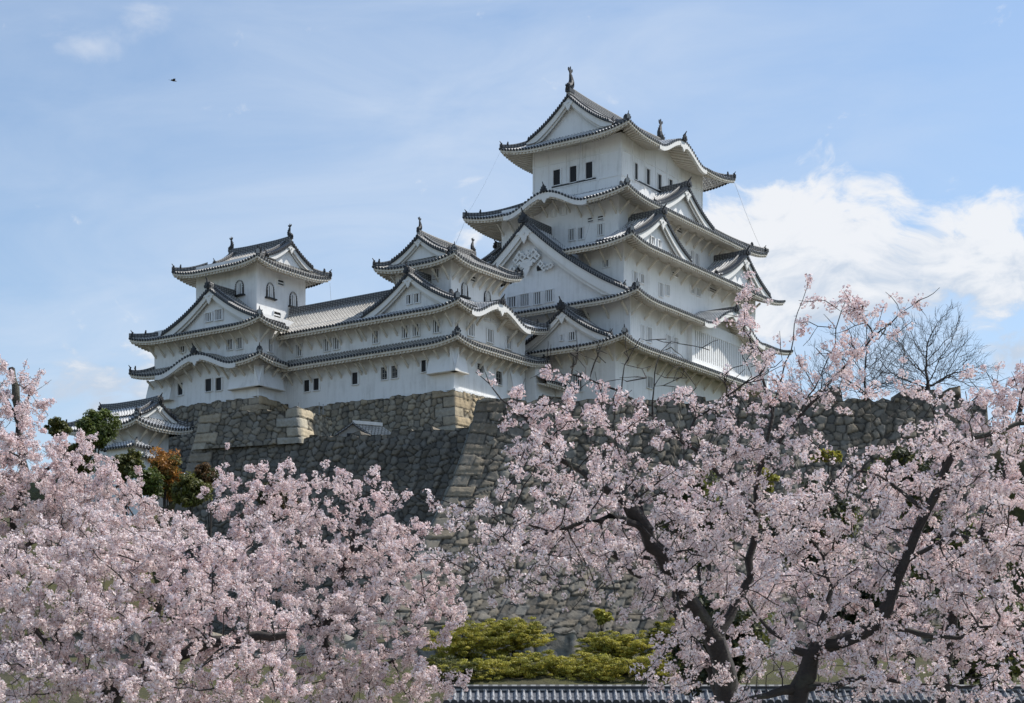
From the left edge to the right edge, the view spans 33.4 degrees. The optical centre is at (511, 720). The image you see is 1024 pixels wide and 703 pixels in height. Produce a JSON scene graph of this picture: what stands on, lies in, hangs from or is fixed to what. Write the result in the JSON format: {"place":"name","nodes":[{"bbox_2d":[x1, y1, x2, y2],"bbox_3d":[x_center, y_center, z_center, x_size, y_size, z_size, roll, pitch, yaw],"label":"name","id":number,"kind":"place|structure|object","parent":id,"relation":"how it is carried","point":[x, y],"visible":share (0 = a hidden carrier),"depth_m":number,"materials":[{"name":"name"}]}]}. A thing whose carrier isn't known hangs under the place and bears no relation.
{"place":"outdoors","nodes":[
{"label":"outdoors","id":0,"kind":"place"},
{"bbox_2d":[0,428,1023,702],"bbox_3d":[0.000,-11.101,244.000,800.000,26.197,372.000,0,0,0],"label":"hill","id":1,"kind":"structure","parent":0,"point":[508,680],"depth_m":98.03,"materials":[{"name":"green plant"}]},
{"bbox_2d":[44,416,72,602],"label":"tree","id":2,"kind":"object","parent":1,"relation":"on","point":[58,425],"visible":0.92,"depth_m":120.64,"materials":[{"name":"green plant"}]},
{"bbox_2d":[60,442,96,615],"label":"tree","id":3,"kind":"object","parent":1,"relation":"on","point":[86,458],"visible":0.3,"depth_m":118.72,"materials":[{"name":"green plant"}]},
{"bbox_2d":[75,408,121,616],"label":"tree","id":4,"kind":"object","parent":1,"relation":"on","point":[93,422],"visible":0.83,"depth_m":117.30,"materials":[{"name":"green plant"}]},
{"bbox_2d":[111,447,146,604],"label":"tree","id":5,"kind":"object","parent":1,"relation":"on","point":[130,460],"visible":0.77,"depth_m":118.53,"materials":[{"name":"green plant"}]},
{"bbox_2d":[66,392,193,529],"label":"gatehouse","id":6,"kind":"object","parent":1,"relation":"on","point":[147,424],"visible":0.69,"depth_m":153.73,"materials":[{"name":"white paint"}]},
{"bbox_2d":[128,466,164,625],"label":"tree","id":7,"kind":"object","parent":1,"relation":"on","point":[152,479],"visible":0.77,"depth_m":114.45,"materials":[{"name":"green plant"}]},
{"bbox_2d":[147,446,185,621],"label":"tree","id":8,"kind":"object","parent":1,"relation":"on","point":[166,463],"visible":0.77,"depth_m":116.43,"materials":[{"name":"orange plant"}]},
{"bbox_2d":[169,471,213,608],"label":"tree","id":9,"kind":"object","parent":1,"relation":"on","point":[188,492],"visible":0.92,"depth_m":113.55,"materials":[{"name":"green plant"}]},
{"bbox_2d":[191,462,221,626],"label":"tree","id":10,"kind":"object","parent":1,"relation":"on","point":[203,472],"visible":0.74,"depth_m":117.41,"materials":[{"name":"green plant"}]},
{"bbox_2d":[168,396,288,472],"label":"stone foundation","id":11,"kind":"object","parent":1,"relation":"on","point":[183,443],"visible":0.26,"depth_m":161.83,"materials":[{"name":"stone"}]},
{"bbox_2d":[128,224,331,408],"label":"keep","id":12,"kind":"structure","parent":11,"relation":"on","point":[215,341],"depth_m":162.39,"materials":[{"name":"white paint"}]},
{"bbox_2d":[177,382,183,395],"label":"window","id":13,"kind":"structure","parent":12,"relation":"in","point":[180,391],"depth_m":164.23,"materials":[{"name":"white paint"}]},
{"bbox_2d":[204,377,212,392],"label":"window","id":14,"kind":"structure","parent":12,"relation":"in","point":[208,382],"depth_m":162.16,"materials":[{"name":"white paint"}]},
{"bbox_2d":[215,376,222,391],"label":"window","id":15,"kind":"structure","parent":12,"relation":"in","point":[218,380],"depth_m":161.33,"materials":[{"name":"white paint"}]},
{"bbox_2d":[225,338,233,350],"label":"window","id":16,"kind":"structure","parent":12,"relation":"in","point":[230,341],"depth_m":160.47,"materials":[{"name":"white paint"}]},
{"bbox_2d":[234,280,244,296],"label":"window","id":17,"kind":"structure","parent":12,"relation":"in","point":[239,289],"depth_m":163.11,"materials":[{"name":"paint"}]},
{"bbox_2d":[236,336,243,349],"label":"window","id":18,"kind":"structure","parent":12,"relation":"in","point":[240,340],"depth_m":159.76,"materials":[{"name":"white paint"}]},
{"bbox_2d":[267,338,273,353],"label":"window","id":19,"kind":"structure","parent":12,"relation":"in","point":[270,347],"depth_m":159.65,"materials":[{"name":"white paint"}]},
{"bbox_2d":[265,282,276,300],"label":"window","id":20,"kind":"structure","parent":12,"relation":"in","point":[269,288],"depth_m":163.39,"materials":[{"name":"paint"}]},
{"bbox_2d":[288,292,297,307],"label":"window","id":21,"kind":"structure","parent":12,"relation":"in","point":[293,297],"depth_m":166.05,"materials":[{"name":"paint"}]},
{"bbox_2d":[255,479,299,627],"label":"tree","id":22,"kind":"object","parent":1,"relation":"on","point":[258,500],"visible":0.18,"depth_m":118.58,"materials":[{"name":"green plant"}]},
{"bbox_2d":[159,426,468,637],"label":"stone wall","id":23,"kind":"structure","parent":1,"relation":"on","point":[416,462],"depth_m":142.50,"materials":[{"name":"stone"}]},
{"bbox_2d":[192,406,332,449],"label":"stone wall","id":24,"kind":"structure","parent":23,"relation":"on","point":[294,424],"depth_m":146.85,"materials":[{"name":"stone"}]},
{"bbox_2d":[335,420,390,436],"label":"roof","id":25,"kind":"structure","parent":1,"relation":"on","point":[371,428],"depth_m":146.69,"materials":[{"name":"tile"}]},
{"bbox_2d":[304,389,484,436],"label":"stone foundation","id":26,"kind":"object","parent":1,"relation":"on","point":[453,409],"visible":0.18,"depth_m":152.18,"materials":[{"name":"stone"}]},
{"bbox_2d":[274,289,390,408],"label":"connecting corridor","id":27,"kind":"object","parent":26,"relation":"on","point":[324,341],"visible":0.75,"depth_m":158.86,"materials":[{"name":"white paint"}]},
{"bbox_2d":[295,343,302,356],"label":"window","id":28,"kind":"structure","parent":27,"relation":"in","point":[298,353],"depth_m":160.56,"materials":[{"name":"white paint"}]},
{"bbox_2d":[303,379,310,392],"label":"window","id":29,"kind":"structure","parent":27,"relation":"in","point":[306,382],"depth_m":160.00,"materials":[{"name":"white paint"}]},
{"bbox_2d":[312,377,320,391],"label":"window","id":30,"kind":"structure","parent":27,"relation":"in","point":[316,383],"depth_m":159.33,"materials":[{"name":"white paint"}]},
{"bbox_2d":[323,338,330,352],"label":"window","id":31,"kind":"structure","parent":27,"relation":"in","point":[326,347],"depth_m":158.56,"materials":[{"name":"white paint"}]},
{"bbox_2d":[332,336,340,350],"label":"window","id":32,"kind":"structure","parent":27,"relation":"in","point":[336,345],"depth_m":157.86,"materials":[{"name":"white paint"}]},
{"bbox_2d":[351,371,358,385],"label":"window","id":33,"kind":"structure","parent":27,"relation":"in","point":[354,375],"depth_m":156.63,"materials":[{"name":"white paint"}]},
{"bbox_2d":[353,217,549,399],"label":"keep","id":34,"kind":"structure","parent":26,"relation":"on","point":[441,315],"depth_m":153.58,"materials":[{"name":"white paint"}]},
{"bbox_2d":[371,330,379,344],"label":"window","id":35,"kind":"structure","parent":34,"relation":"in","point":[373,341],"depth_m":155.19,"materials":[{"name":"white paint"}]},
{"bbox_2d":[380,366,388,380],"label":"window","id":36,"kind":"structure","parent":34,"relation":"in","point":[384,375],"depth_m":154.62,"materials":[{"name":"white paint"}]},
{"bbox_2d":[390,364,398,379],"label":"window","id":37,"kind":"structure","parent":34,"relation":"in","point":[394,374],"depth_m":154.02,"materials":[{"name":"white paint"}]},
{"bbox_2d":[401,324,409,338],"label":"window","id":38,"kind":"structure","parent":34,"relation":"in","point":[404,335],"depth_m":153.23,"materials":[{"name":"white paint"}]},
{"bbox_2d":[412,323,420,336],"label":"window","id":39,"kind":"structure","parent":34,"relation":"in","point":[414,332],"depth_m":152.52,"materials":[{"name":"white paint"}]},
{"bbox_2d":[420,359,427,372],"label":"window","id":40,"kind":"structure","parent":34,"relation":"in","point":[423,363],"depth_m":152.07,"materials":[{"name":"white paint"}]},
{"bbox_2d":[432,318,440,333],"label":"window","id":41,"kind":"structure","parent":34,"relation":"in","point":[435,329],"depth_m":151.30,"materials":[{"name":"white paint"}]},
{"bbox_2d":[432,267,440,279],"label":"window","id":42,"kind":"structure","parent":34,"relation":"in","point":[437,270],"depth_m":154.02,"materials":[{"name":"white paint"}]},
{"bbox_2d":[461,282,470,298],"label":"window","id":43,"kind":"structure","parent":34,"relation":"in","point":[464,288],"depth_m":154.77,"materials":[{"name":"paint"}]},
{"bbox_2d":[467,321,474,337],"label":"window","id":44,"kind":"structure","parent":34,"relation":"in","point":[471,331],"depth_m":152.30,"materials":[{"name":"white paint"}]},
{"bbox_2d":[476,362,483,374],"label":"window","id":45,"kind":"structure","parent":34,"relation":"in","point":[481,370],"depth_m":153.31,"materials":[{"name":"white paint"}]},
{"bbox_2d":[484,291,490,301],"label":"window","id":46,"kind":"structure","parent":34,"relation":"in","point":[487,296],"depth_m":157.67,"materials":[{"name":"paint"}]},
{"bbox_2d":[486,328,493,343],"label":"window","id":47,"kind":"structure","parent":34,"relation":"in","point":[489,332],"depth_m":154.55,"materials":[{"name":"white paint"}]},
{"bbox_2d":[494,369,502,385],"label":"window","id":48,"kind":"structure","parent":34,"relation":"in","point":[498,375],"depth_m":155.83,"materials":[{"name":"white paint"}]},
{"bbox_2d":[505,335,512,350],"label":"window","id":49,"kind":"structure","parent":34,"relation":"in","point":[509,346],"depth_m":157.13,"materials":[{"name":"white paint"}]},
{"bbox_2d":[412,656,503,681],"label":"mound shrub","id":50,"kind":"object","parent":1,"relation":"on","point":[461,665],"visible":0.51,"depth_m":94.24,"materials":[{"name":"green plant"}]},
{"bbox_2d":[421,615,529,661],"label":"mound shrub","id":51,"kind":"object","parent":1,"relation":"on","point":[463,647],"visible":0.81,"depth_m":101.35,"materials":[{"name":"green plant"}]},
{"bbox_2d":[50,626,953,659],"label":"stone wall","id":52,"kind":"structure","parent":1,"relation":"on","point":[563,644],"depth_m":110.29,"materials":[{"name":"stone"}]},
{"bbox_2d":[465,616,555,659],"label":"mound shrub","id":53,"kind":"object","parent":1,"relation":"on","point":[532,629],"visible":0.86,"depth_m":102.48,"materials":[{"name":"green plant"}]},
{"bbox_2d":[478,649,573,678],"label":"mound shrub","id":54,"kind":"object","parent":1,"relation":"on","point":[519,666],"visible":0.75,"depth_m":95.22,"materials":[{"name":"green plant"}]},
{"bbox_2d":[546,651,634,682],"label":"mound shrub","id":55,"kind":"object","parent":1,"relation":"on","point":[594,670],"visible":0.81,"depth_m":95.15,"materials":[{"name":"green plant"}]},
{"bbox_2d":[593,608,613,643],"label":"shrub","id":56,"kind":"object","parent":1,"relation":"on","point":[602,616],"visible":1,"depth_m":103.59,"materials":[{"name":"green plant"}]},
{"bbox_2d":[574,630,658,662],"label":"mound shrub","id":57,"kind":"object","parent":1,"relation":"on","point":[619,646],"visible":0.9,"depth_m":99.41,"materials":[{"name":"green plant"}]},
{"bbox_2d":[613,650,690,684],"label":"mound shrub","id":58,"kind":"object","parent":1,"relation":"on","point":[643,659],"visible":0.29,"depth_m":95.99,"materials":[{"name":"green plant"}]},
{"bbox_2d":[630,616,677,652],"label":"mound shrub","id":59,"kind":"object","parent":1,"relation":"on","point":[665,626],"visible":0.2,"depth_m":100.56,"materials":[{"name":"green plant"}]},
{"bbox_2d":[360,396,1022,639],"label":"stone bastion","id":60,"kind":"object","parent":1,"relation":"on","point":[481,469],"visible":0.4,"depth_m":132.80,"materials":[{"name":"stone"}]},
{"bbox_2d":[784,338,855,398],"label":"bare tree","id":61,"kind":"object","parent":60,"relation":"on","point":[813,373],"visible":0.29,"depth_m":142.88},
{"bbox_2d":[718,386,960,404],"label":"stone wall","id":62,"kind":"structure","parent":60,"relation":"on","point":[956,390],"depth_m":136.39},
{"bbox_2d":[859,299,1005,393],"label":"bare tree","id":63,"kind":"object","parent":62,"relation":"on","point":[927,381],"visible":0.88,"depth_m":138.64,"materials":[{"name":"plant"}]},
{"bbox_2d":[815,311,916,397],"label":"bare tree","id":64,"kind":"object","parent":60,"relation":"on","point":[880,367],"visible":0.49,"depth_m":140.59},
{"bbox_2d":[747,467,779,609],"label":"shrub","id":65,"kind":"object","parent":1,"relation":"on","point":[773,477],"visible":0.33,"depth_m":119.83,"materials":[{"name":"green plant"}]},
{"bbox_2d":[810,449,842,503],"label":"tree","id":66,"kind":"object","parent":1,"relation":"on","point":[838,455],"visible":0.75,"depth_m":119.76,"materials":[{"name":"green plant"}]},
{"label":"stone foundation","id":67,"kind":"object","parent":1,"relation":"on","visible":0},
{"bbox_2d":[525,367,566,402],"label":"gate passage","id":68,"kind":"object","parent":67,"relation":"on","point":[537,386],"visible":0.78,"depth_m":159.22,"materials":[{"name":"white paint"}]},
{"bbox_2d":[456,66,793,403],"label":"castle keep","id":69,"kind":"structure","parent":67,"relation":"on","point":[602,230],"depth_m":167.42,"materials":[{"name":"white paint"}]},
{"bbox_2d":[507,295,517,307],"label":"window","id":70,"kind":"structure","parent":69,"relation":"in","point":[512,301],"depth_m":166.98,"materials":[{"name":"white paint"}]},
{"bbox_2d":[519,292,530,307],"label":"window","id":71,"kind":"structure","parent":69,"relation":"in","point":[524,298],"depth_m":166.25,"materials":[{"name":"white paint"}]},
{"bbox_2d":[533,291,541,305],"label":"window","id":72,"kind":"structure","parent":69,"relation":"in","point":[537,296],"depth_m":165.44,"materials":[{"name":"white paint"}]},
{"bbox_2d":[545,288,553,302],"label":"window","id":73,"kind":"structure","parent":69,"relation":"in","point":[549,293],"depth_m":164.63,"materials":[{"name":"white paint"}]},
{"bbox_2d":[552,168,561,186],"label":"window","id":74,"kind":"structure","parent":69,"relation":"in","point":[556,173],"depth_m":171.61,"materials":[{"name":"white paint"}]},
{"bbox_2d":[559,205,566,215],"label":"window","id":75,"kind":"structure","parent":69,"relation":"in","point":[562,205],"depth_m":168.17,"materials":[{"name":"white paint"}]},
{"bbox_2d":[568,227,575,241],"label":"window","id":76,"kind":"structure","parent":69,"relation":"in","point":[571,231],"depth_m":167.59,"materials":[{"name":"white paint"}]},
{"bbox_2d":[569,165,577,182],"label":"window","id":77,"kind":"structure","parent":69,"relation":"in","point":[573,170],"depth_m":170.48,"materials":[{"name":"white paint"}]},
{"bbox_2d":[571,372,583,391],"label":"window","id":78,"kind":"structure","parent":69,"relation":"in","point":[580,382],"depth_m":159.98,"materials":[{"name":"white paint"}]},
{"bbox_2d":[578,226,584,240],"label":"window","id":79,"kind":"structure","parent":69,"relation":"in","point":[581,230],"depth_m":166.98,"materials":[{"name":"white paint"}]},
{"bbox_2d":[585,160,593,179],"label":"window","id":80,"kind":"structure","parent":69,"relation":"in","point":[589,166],"depth_m":169.40,"materials":[{"name":"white paint"}]},
{"bbox_2d":[597,223,603,235],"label":"window","id":81,"kind":"structure","parent":69,"relation":"in","point":[600,227],"depth_m":165.68,"materials":[{"name":"white paint"}]},
{"bbox_2d":[602,258,609,268],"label":"window","id":82,"kind":"structure","parent":69,"relation":"in","point":[607,265],"depth_m":162.95,"materials":[{"name":"white paint"}]},
{"bbox_2d":[632,270,637,281],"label":"window","id":83,"kind":"structure","parent":69,"relation":"in","point":[634,273],"depth_m":163.47,"materials":[{"name":"white paint"}]},
{"bbox_2d":[634,161,638,180],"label":"window","id":84,"kind":"structure","parent":69,"relation":"in","point":[636,165],"depth_m":169.73,"materials":[{"name":"white paint"}]},
{"bbox_2d":[639,273,644,284],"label":"window","id":85,"kind":"structure","parent":69,"relation":"in","point":[641,276],"depth_m":164.63,"materials":[{"name":"white paint"}]},
{"bbox_2d":[641,324,644,341],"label":"window","id":86,"kind":"structure","parent":69,"relation":"in","point":[642,326],"depth_m":161.84,"materials":[{"name":"white paint"}]},
{"bbox_2d":[645,167,650,185],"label":"window","id":87,"kind":"structure","parent":69,"relation":"in","point":[647,171],"depth_m":171.53,"materials":[{"name":"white paint"}]},
{"bbox_2d":[647,326,651,343],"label":"window","id":88,"kind":"structure","parent":69,"relation":"in","point":[649,329],"depth_m":162.79,"materials":[{"name":"white paint"}]},
{"bbox_2d":[646,375,653,389],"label":"window","id":89,"kind":"structure","parent":69,"relation":"in","point":[650,380],"depth_m":162.91,"materials":[{"name":"white paint"}]},
{"bbox_2d":[657,173,661,190],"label":"window","id":90,"kind":"structure","parent":69,"relation":"in","point":[659,176],"depth_m":173.38,"materials":[{"name":"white paint"}]},
{"bbox_2d":[658,282,663,297],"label":"window","id":91,"kind":"structure","parent":69,"relation":"in","point":[660,285],"depth_m":167.59,"materials":[{"name":"white paint"}]},
{"bbox_2d":[665,284,669,296],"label":"window","id":92,"kind":"structure","parent":69,"relation":"in","point":[667,287],"depth_m":168.66,"materials":[{"name":"white paint"}]},
{"bbox_2d":[666,334,671,352],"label":"window","id":93,"kind":"structure","parent":69,"relation":"in","point":[668,337],"depth_m":165.80,"materials":[{"name":"white paint"}]},
{"bbox_2d":[673,336,677,354],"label":"window","id":94,"kind":"structure","parent":69,"relation":"in","point":[675,346],"depth_m":166.94,"materials":[{"name":"white paint"}]},
{"bbox_2d":[694,252,699,265],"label":"window","id":95,"kind":"structure","parent":69,"relation":"in","point":[696,256],"depth_m":177.36,"materials":[{"name":"white paint"}]},
{"bbox_2d":[0,0,1023,473],"label":"sky","id":96,"kind":"structure","parent":0,"point":[875,147],"materials":[{"name":"blue"}]},
{"bbox_2d":[443,685,1023,702],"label":"boundary wall","id":97,"kind":"structure","parent":0,"point":[556,694],"depth_m":55.68,"materials":[{"name":"tile"}]},
{"label":"ground","id":98,"kind":"structure","parent":0,"visible":0},
{"bbox_2d":[0,354,205,597],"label":"cherry tree","id":99,"kind":"object","parent":98,"relation":"on","point":[19,442],"visible":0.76,"depth_m":30.18,"materials":[{"name":"pink plant"}]},
{"bbox_2d":[0,499,313,702],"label":"cherry tree","id":100,"kind":"object","parent":98,"relation":"on","point":[127,681],"visible":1,"depth_m":23.07,"materials":[{"name":"pink plant"}]},
{"bbox_2d":[196,442,472,702],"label":"cherry tree","id":101,"kind":"object","parent":98,"relation":"on","point":[338,689],"visible":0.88,"depth_m":27.15,"materials":[{"name":"pink plant"}]},
{"bbox_2d":[474,472,796,701],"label":"cherry tree","id":102,"kind":"object","parent":98,"relation":"on","point":[701,657],"visible":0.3,"depth_m":26.43,"materials":[{"name":"pink plant"}]},
{"bbox_2d":[416,271,939,702],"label":"cherry tree","id":103,"kind":"object","parent":98,"relation":"on","point":[710,632],"visible":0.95,"depth_m":19.43,"materials":[{"name":"pink plant"}]},
{"bbox_2d":[650,466,761,684],"bbox_3d":[7.040,-3.681,62.029,3.473,11.162,3.725,0,0,-40],"label":"evergreen","id":104,"kind":"object","parent":98,"relation":"on","point":[685,496],"visible":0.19,"depth_m":61.55,"materials":[{"name":"green plant"}]},
{"bbox_2d":[656,588,783,696],"bbox_3d":[6.095,-1.063,50.061,3.744,5.967,3.633,0,0,0],"label":"evergreen","id":105,"kind":"object","parent":98,"relation":"on","point":[741,617],"visible":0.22,"depth_m":49.35,"materials":[{"name":"green plant"}]},
{"bbox_2d":[750,472,863,645],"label":"evergreen","id":106,"kind":"object","parent":98,"relation":"on","point":[841,507],"visible":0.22,"depth_m":65.56,"materials":[{"name":"green plant"}]},
{"bbox_2d":[799,567,941,702],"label":"evergreen","id":107,"kind":"object","parent":98,"relation":"on","point":[848,616],"visible":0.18,"depth_m":51.30,"materials":[{"name":"green plant"}]},
{"bbox_2d":[718,354,1023,702],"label":"cherry tree","id":108,"kind":"object","parent":98,"relation":"on","point":[801,686],"visible":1,"depth_m":18.32,"materials":[{"name":"pink plant"}]},
{"bbox_2d":[740,360,1023,702],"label":"cherry tree","id":109,"kind":"object","parent":98,"relation":"on","point":[950,650],"visible":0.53,"depth_m":24.42,"materials":[{"name":"pink plant"}]},
{"bbox_2d":[857,444,954,681],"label":"evergreen","id":110,"kind":"object","parent":98,"relation":"on","point":[901,455],"visible":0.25,"depth_m":74.37,"materials":[{"name":"green plant"}]},
{"bbox_2d":[896,508,1018,684],"bbox_3d":[15.581,-2.849,59.888,4.038,9.498,3.828,0,0,0],"label":"evergreen","id":111,"kind":"object","parent":98,"relation":"on","point":[916,575],"visible":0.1,"depth_m":59.45,"materials":[{"name":"green plant"}]},
{"bbox_2d":[931,590,1023,702],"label":"evergreen","id":112,"kind":"object","parent":98,"relation":"on","point":[1015,671],"visible":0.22,"depth_m":49.25,"materials":[{"name":"green plant"}]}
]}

